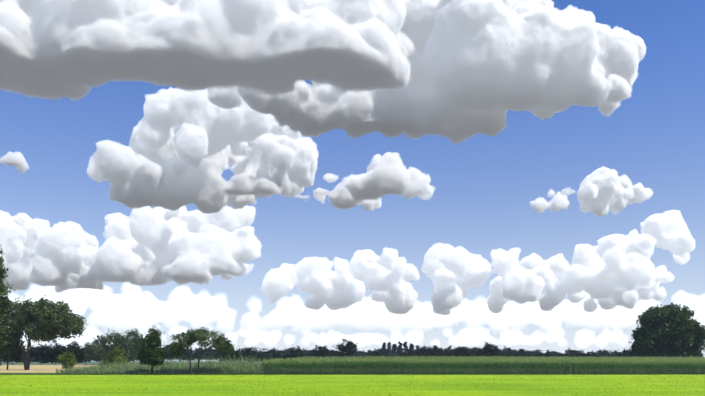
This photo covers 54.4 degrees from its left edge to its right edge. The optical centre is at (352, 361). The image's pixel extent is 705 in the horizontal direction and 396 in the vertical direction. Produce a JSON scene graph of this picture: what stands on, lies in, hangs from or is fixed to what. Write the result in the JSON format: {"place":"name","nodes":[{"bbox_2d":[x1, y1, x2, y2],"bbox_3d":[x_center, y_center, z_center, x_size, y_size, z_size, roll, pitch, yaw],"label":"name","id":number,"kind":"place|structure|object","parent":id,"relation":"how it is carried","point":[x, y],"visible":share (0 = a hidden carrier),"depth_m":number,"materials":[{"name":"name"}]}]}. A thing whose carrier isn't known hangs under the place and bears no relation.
{"place":"outdoors","nodes":[
{"label":"outdoors","id":0,"kind":"place"},
{"bbox_2d":[0,361,704,395],"bbox_3d":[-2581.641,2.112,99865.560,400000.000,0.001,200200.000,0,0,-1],"label":"ground","id":1,"kind":"structure","parent":0,"point":[47,370],"depth_m":65.24,"materials":[{"name":"green plant"}]},
{"bbox_2d":[0,245,22,355],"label":"tree","id":2,"kind":"object","parent":1,"relation":"on","point":[4,301],"visible":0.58,"depth_m":166.19,"materials":[{"name":"green plant"}]},
{"bbox_2d":[0,355,25,362],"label":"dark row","id":3,"kind":"object","parent":1,"relation":"on","point":[12,359],"visible":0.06,"depth_m":412.50,"materials":[{"name":"green plant"}]},
{"bbox_2d":[0,338,29,369],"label":"tree","id":4,"kind":"object","parent":1,"relation":"on","point":[17,354],"visible":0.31,"depth_m":172.37,"materials":[{"name":"green plant"}]},
{"bbox_2d":[30,344,55,364],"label":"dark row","id":5,"kind":"object","parent":1,"relation":"on","point":[36,352],"visible":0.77,"depth_m":410.83,"materials":[{"name":"green plant"}]},
{"bbox_2d":[32,357,53,362],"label":"tree","id":6,"kind":"object","parent":1,"relation":"on","point":[39,360],"visible":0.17,"depth_m":671.63,"materials":[{"name":"green plant"}]},
{"bbox_2d":[0,294,88,369],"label":"tree","id":7,"kind":"object","parent":1,"relation":"on","point":[43,320],"visible":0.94,"depth_m":165.18,"materials":[{"name":"green plant"}]},
{"bbox_2d":[43,343,65,364],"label":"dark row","id":8,"kind":"object","parent":1,"relation":"on","point":[56,349],"visible":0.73,"depth_m":411.82,"materials":[{"name":"green plant"}]},
{"bbox_2d":[57,352,78,368],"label":"round bush","id":9,"kind":"object","parent":1,"relation":"on","point":[66,359],"visible":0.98,"depth_m":195.63,"materials":[{"name":"green plant"}]},
{"bbox_2d":[61,339,83,360],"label":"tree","id":10,"kind":"object","parent":1,"relation":"on","point":[74,346],"visible":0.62,"depth_m":411.86,"materials":[{"name":"green plant"}]},
{"bbox_2d":[69,342,90,364],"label":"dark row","id":11,"kind":"object","parent":1,"relation":"on","point":[82,354],"visible":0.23,"depth_m":412.19,"materials":[{"name":"green plant"}]},
{"bbox_2d":[83,336,110,364],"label":"tree","id":12,"kind":"object","parent":1,"relation":"on","point":[93,355],"visible":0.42,"depth_m":338.31,"materials":[{"name":"green plant"}]},
{"bbox_2d":[99,355,117,366],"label":"bush","id":13,"kind":"object","parent":1,"relation":"on","point":[109,360],"visible":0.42,"depth_m":181.84,"materials":[{"name":"green plant"}]},
{"bbox_2d":[91,326,132,358],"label":"tree","id":14,"kind":"object","parent":1,"relation":"on","point":[119,340],"visible":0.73,"depth_m":324.65,"materials":[{"name":"green plant"}]},
{"bbox_2d":[107,345,129,364],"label":"yellow bush","id":15,"kind":"object","parent":1,"relation":"on","point":[119,353],"visible":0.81,"depth_m":186.36,"materials":[{"name":"green plant"}]},
{"bbox_2d":[117,328,146,363],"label":"tree","id":16,"kind":"object","parent":1,"relation":"on","point":[135,339],"visible":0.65,"depth_m":334.77,"materials":[{"name":"green plant"}]},
{"bbox_2d":[135,324,169,373],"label":"tree","id":17,"kind":"object","parent":1,"relation":"on","point":[150,354],"visible":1,"depth_m":109.53,"materials":[{"name":"green plant"}]},
{"bbox_2d":[56,353,282,373],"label":"reeds","id":18,"kind":"object","parent":1,"relation":"on","point":[227,367],"visible":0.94,"depth_m":115.62,"materials":[{"name":"green plant"}]},
{"bbox_2d":[166,350,180,361],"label":"tree","id":19,"kind":"object","parent":1,"relation":"on","point":[176,358],"visible":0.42,"depth_m":909.43,"materials":[{"name":"green plant"}]},
{"bbox_2d":[165,329,198,373],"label":"tree","id":20,"kind":"object","parent":1,"relation":"on","point":[176,348],"visible":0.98,"depth_m":109.68,"materials":[{"name":"green plant"}]},
{"bbox_2d":[181,347,192,359],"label":"tree","id":21,"kind":"object","parent":1,"relation":"on","point":[188,349],"visible":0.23,"depth_m":1135.15,"materials":[{"name":"green plant"}]},
{"bbox_2d":[191,350,203,360],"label":"tree","id":22,"kind":"object","parent":1,"relation":"on","point":[193,355],"visible":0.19,"depth_m":926.24,"materials":[{"name":"green plant"}]},
{"bbox_2d":[195,347,215,358],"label":"tree","id":23,"kind":"object","parent":1,"relation":"on","point":[198,354],"visible":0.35,"depth_m":918.61,"materials":[{"name":"green plant"}]},
{"bbox_2d":[202,351,216,360],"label":"tree","id":24,"kind":"object","parent":1,"relation":"on","point":[209,353],"visible":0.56,"depth_m":860.79,"materials":[{"name":"green plant"}]},
{"bbox_2d":[193,327,234,373],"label":"tree","id":25,"kind":"object","parent":1,"relation":"on","point":[220,343],"visible":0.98,"depth_m":110.33,"materials":[{"name":"green plant"}]},
{"bbox_2d":[214,351,234,362],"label":"tree","id":26,"kind":"object","parent":1,"relation":"on","point":[218,356],"visible":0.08,"depth_m":726.77,"materials":[{"name":"green plant"}]},
{"bbox_2d":[219,351,238,360],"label":"tree","id":27,"kind":"object","parent":1,"relation":"on","point":[224,356],"visible":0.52,"depth_m":375.81,"materials":[{"name":"green plant"}]},
{"bbox_2d":[234,345,260,361],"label":"tree","id":28,"kind":"object","parent":1,"relation":"on","point":[250,352],"visible":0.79,"depth_m":594.02,"materials":[{"name":"green plant"}]},
{"bbox_2d":[260,350,278,361],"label":"tree","id":29,"kind":"object","parent":1,"relation":"on","point":[269,356],"visible":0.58,"depth_m":610.00,"materials":[{"name":"green plant"}]},
{"bbox_2d":[258,348,285,360],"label":"tree","id":30,"kind":"object","parent":1,"relation":"on","point":[280,354],"visible":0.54,"depth_m":613.77,"materials":[{"name":"green plant"}]},
{"bbox_2d":[281,344,305,359],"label":"tree","id":31,"kind":"object","parent":1,"relation":"on","point":[291,352],"visible":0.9,"depth_m":633.91,"materials":[{"name":"green plant"}]},
{"bbox_2d":[306,345,331,360],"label":"tree","id":32,"kind":"object","parent":1,"relation":"on","point":[322,351],"visible":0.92,"depth_m":556.23,"materials":[{"name":"green plant"}]},
{"bbox_2d":[322,349,338,359],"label":"tree","id":33,"kind":"object","parent":1,"relation":"on","point":[334,353],"visible":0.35,"depth_m":656.07,"materials":[{"name":"green plant"}]},
{"bbox_2d":[333,338,357,357],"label":"tree","id":34,"kind":"object","parent":1,"relation":"on","point":[350,346],"visible":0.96,"depth_m":516.66,"materials":[{"name":"green plant"}]},
{"bbox_2d":[0,374,704,395],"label":"meadow tufts","id":35,"kind":"object","parent":1,"relation":"on","point":[178,377],"visible":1,"depth_m":61.31,"materials":[{"name":"green plant"}]},
{"bbox_2d":[353,348,362,358],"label":"tree","id":36,"kind":"object","parent":1,"relation":"on","point":[358,353],"visible":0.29,"depth_m":1115.54,"materials":[{"name":"green plant"}]},
{"bbox_2d":[365,349,384,359],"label":"tree","id":37,"kind":"object","parent":1,"relation":"on","point":[374,353],"visible":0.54,"depth_m":677.44,"materials":[{"name":"green plant"}]},
{"bbox_2d":[381,342,385,353],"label":"poplar","id":38,"kind":"object","parent":1,"relation":"on","point":[383,348],"visible":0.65,"depth_m":898.67,"materials":[{"name":"green plant"}]},
{"bbox_2d":[380,351,397,359],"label":"tree","id":39,"kind":"object","parent":1,"relation":"on","point":[388,354],"visible":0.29,"depth_m":790.72,"materials":[{"name":"green plant"}]},
{"bbox_2d":[387,342,391,353],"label":"poplar","id":40,"kind":"object","parent":1,"relation":"on","point":[389,346],"visible":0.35,"depth_m":899.21,"materials":[{"name":"green plant"}]},
{"bbox_2d":[392,343,396,357],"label":"poplar","id":41,"kind":"object","parent":1,"relation":"on","point":[394,346],"visible":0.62,"depth_m":899.20,"materials":[{"name":"green plant"}]},
{"bbox_2d":[397,341,401,358],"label":"poplar","id":42,"kind":"object","parent":1,"relation":"on","point":[399,347],"visible":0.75,"depth_m":899.55,"materials":[{"name":"green plant"}]},
{"bbox_2d":[403,341,406,352],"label":"poplar","id":43,"kind":"object","parent":1,"relation":"on","point":[404,345],"visible":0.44,"depth_m":900.49,"materials":[{"name":"green plant"}]},
{"bbox_2d":[403,345,422,357],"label":"tree","id":44,"kind":"object","parent":1,"relation":"on","point":[412,352],"visible":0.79,"depth_m":718.98,"materials":[{"name":"green plant"}]},
{"bbox_2d":[417,347,426,357],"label":"tree","id":45,"kind":"object","parent":1,"relation":"on","point":[423,350],"visible":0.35,"depth_m":738.33,"materials":[{"name":"green plant"}]},
{"bbox_2d":[415,345,432,350],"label":"tree","id":46,"kind":"object","parent":1,"relation":"on","point":[424,346],"visible":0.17,"depth_m":1160.56,"materials":[{"name":"green plant"}]},
{"bbox_2d":[425,345,437,358],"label":"tree","id":47,"kind":"object","parent":1,"relation":"on","point":[430,352],"visible":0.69,"depth_m":717.96,"materials":[{"name":"green plant"}]},
{"bbox_2d":[435,346,451,354],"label":"tree","id":48,"kind":"object","parent":1,"relation":"on","point":[439,349],"visible":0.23,"depth_m":700.48,"materials":[{"name":"green plant"}]},
{"bbox_2d":[441,349,453,357],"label":"tree","id":49,"kind":"object","parent":1,"relation":"on","point":[447,352],"visible":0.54,"depth_m":617.52,"materials":[{"name":"green plant"}]},
{"bbox_2d":[454,347,476,357],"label":"tree","id":50,"kind":"object","parent":1,"relation":"on","point":[461,352],"visible":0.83,"depth_m":616.90,"materials":[{"name":"green plant"}]},
{"bbox_2d":[476,346,484,356],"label":"tree","id":51,"kind":"object","parent":1,"relation":"on","point":[479,353],"visible":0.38,"depth_m":696.72,"materials":[{"name":"green plant"}]},
{"bbox_2d":[481,341,501,359],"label":"tree","id":52,"kind":"object","parent":1,"relation":"on","point":[488,353],"visible":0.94,"depth_m":519.66,"materials":[{"name":"green plant"}]},
{"bbox_2d":[494,350,511,357],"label":"tree","id":53,"kind":"object","parent":1,"relation":"on","point":[505,354],"visible":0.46,"depth_m":814.22,"materials":[{"name":"green plant"}]},
{"bbox_2d":[512,348,526,358],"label":"tree","id":54,"kind":"object","parent":1,"relation":"on","point":[520,352],"visible":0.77,"depth_m":796.43,"materials":[{"name":"green plant"}]},
{"bbox_2d":[526,349,543,357],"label":"tree","id":55,"kind":"object","parent":1,"relation":"on","point":[531,353],"visible":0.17,"depth_m":801.78,"materials":[{"name":"green plant"}]},
{"bbox_2d":[533,352,554,358],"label":"tree","id":56,"kind":"object","parent":1,"relation":"on","point":[546,354],"visible":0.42,"depth_m":752.05,"materials":[{"name":"green plant"}]},
{"bbox_2d":[553,353,563,357],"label":"tree","id":57,"kind":"object","parent":1,"relation":"on","point":[559,355],"visible":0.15,"depth_m":762.87,"materials":[{"name":"green plant"}]},
{"bbox_2d":[556,352,573,356],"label":"tree","id":58,"kind":"object","parent":1,"relation":"on","point":[568,354],"visible":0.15,"depth_m":801.83,"materials":[{"name":"green plant"}]},
{"bbox_2d":[564,348,583,353],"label":"tree","id":59,"kind":"object","parent":1,"relation":"on","point":[574,351],"visible":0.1,"depth_m":906.93,"materials":[{"name":"green plant"}]},
{"bbox_2d":[581,350,598,359],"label":"tree","id":60,"kind":"object","parent":1,"relation":"on","point":[588,354],"visible":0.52,"depth_m":645.25,"materials":[{"name":"green plant"}]},
{"bbox_2d":[599,349,618,356],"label":"tree","id":61,"kind":"object","parent":1,"relation":"on","point":[604,352],"visible":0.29,"depth_m":1090.94,"materials":[{"name":"green plant"}]},
{"bbox_2d":[608,352,620,357],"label":"tree","id":62,"kind":"object","parent":1,"relation":"on","point":[613,355],"visible":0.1,"depth_m":950.24,"materials":[{"name":"green plant"}]},
{"bbox_2d":[615,348,630,358],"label":"tree","id":63,"kind":"object","parent":1,"relation":"on","point":[625,353],"visible":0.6,"depth_m":630.69,"materials":[{"name":"green plant"}]},
{"bbox_2d":[629,301,704,359],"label":"tree","id":64,"kind":"object","parent":1,"relation":"on","point":[670,330],"visible":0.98,"depth_m":247.79,"materials":[{"name":"green plant"}]},
{"bbox_2d":[0,0,704,360],"label":"sky","id":65,"kind":"structure","parent":0,"point":[528,175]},
{"bbox_2d":[261,355,704,373],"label":"maize field","id":66,"kind":"structure","parent":0,"point":[591,363],"depth_m":117.00,"materials":[{"name":"green plant"}]}
]}

